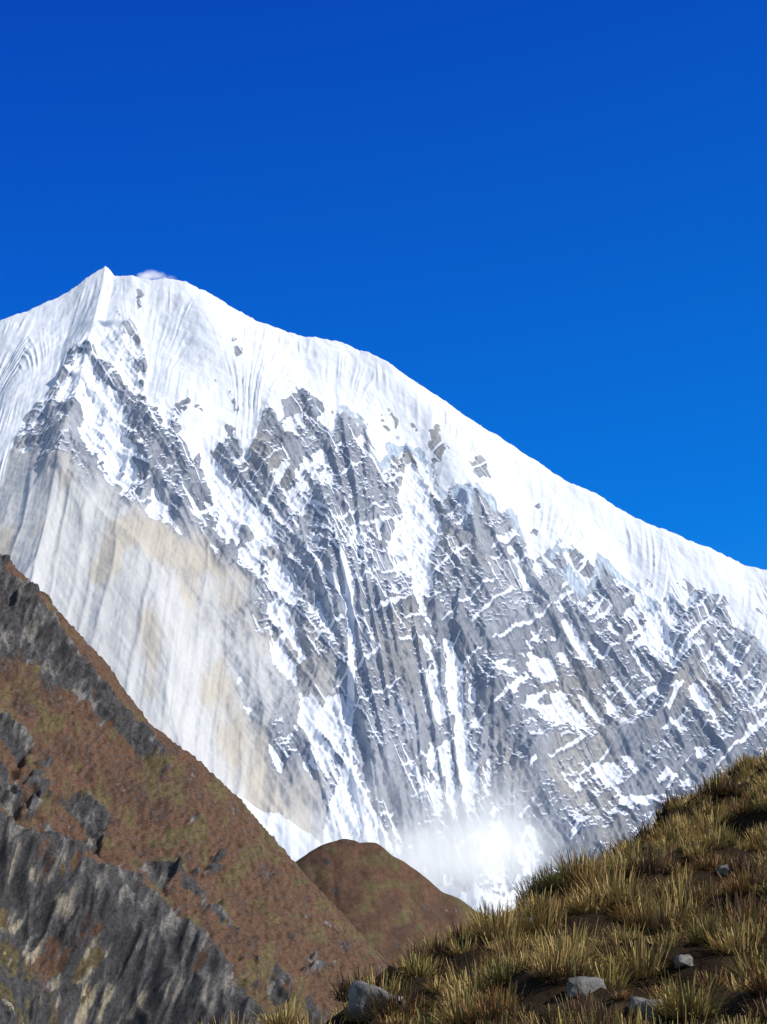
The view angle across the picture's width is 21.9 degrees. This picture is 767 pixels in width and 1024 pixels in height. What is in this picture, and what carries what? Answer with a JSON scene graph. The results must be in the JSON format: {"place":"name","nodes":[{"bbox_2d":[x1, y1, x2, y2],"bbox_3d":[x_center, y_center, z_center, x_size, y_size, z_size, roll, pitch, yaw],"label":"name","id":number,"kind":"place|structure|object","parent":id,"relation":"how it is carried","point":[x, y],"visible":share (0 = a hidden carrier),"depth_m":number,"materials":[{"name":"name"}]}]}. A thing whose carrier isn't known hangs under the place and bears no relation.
{"place":"outdoors","nodes":[
{"label":"outdoors","id":0,"kind":"place"},
{"bbox_2d":[0,554,390,1023],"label":"rocky hillside","id":1,"kind":"structure","parent":0,"point":[150,873],"depth_m":778.23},
{"bbox_2d":[0,266,766,913],"bbox_3d":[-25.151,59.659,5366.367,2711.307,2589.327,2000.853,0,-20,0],"label":"mountain","id":2,"kind":"structure","parent":0,"point":[306,594],"depth_m":5668.00,"materials":[{"name":"white snow"}]},
{"bbox_2d":[0,0,766,569],"label":"sky","id":3,"kind":"structure","parent":0,"point":[549,217],"materials":[{"name":"blue"}]},
{"bbox_2d":[296,839,479,966],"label":"hill","id":4,"kind":"structure","parent":0,"point":[380,897],"depth_m":1634.57,"materials":[{"name":"brown soil"}]},
{"bbox_2d":[324,766,766,1023],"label":"grass slope","id":5,"kind":"structure","parent":0,"point":[540,994],"depth_m":11.39,"materials":[{"name":"plant"}]},
{"bbox_2d":[347,980,405,1022],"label":"boulder","id":6,"kind":"object","parent":5,"relation":"on","point":[358,987],"visible":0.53,"depth_m":11.48,"materials":[{"name":"grey stone"}]},
{"bbox_2d":[187,746,766,1023],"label":"grass tussocks","id":7,"kind":"object","parent":5,"relation":"on","point":[565,957],"visible":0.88,"depth_m":12.77,"materials":[{"name":"brown plant"}]},
{"bbox_2d":[566,976,606,997],"bbox_3d":[1.014,2.387,9.925,0.204,0.124,0.219,3,-10,13],"label":"boulder","id":8,"kind":"object","parent":5,"relation":"on","point":[583,983],"visible":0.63,"depth_m":9.87,"materials":[{"name":"grey stone"}]},
{"bbox_2d":[627,996,662,1019],"bbox_3d":[1.249,2.349,9.347,0.222,0.119,0.219,5,-16,26],"label":"boulder","id":9,"kind":"object","parent":5,"relation":"on","point":[633,1000],"visible":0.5,"depth_m":9.28,"materials":[{"name":"grey stone"}]},
{"bbox_2d":[673,954,694,968],"bbox_3d":[1.656,2.485,10.933,0.116,0.082,0.166,-4,-15,-1],"label":"boulder","id":10,"kind":"object","parent":5,"relation":"on","point":[681,960],"visible":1,"depth_m":10.88,"materials":[{"name":"grey stone"}]},
{"bbox_2d":[716,864,732,875],"bbox_3d":[2.748,2.882,15.868,0.146,0.108,0.150,1,-1,43],"label":"rock","id":11,"kind":"object","parent":5,"relation":"on","point":[721,867],"visible":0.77,"depth_m":15.82,"materials":[{"name":"grey stone"}]}
]}

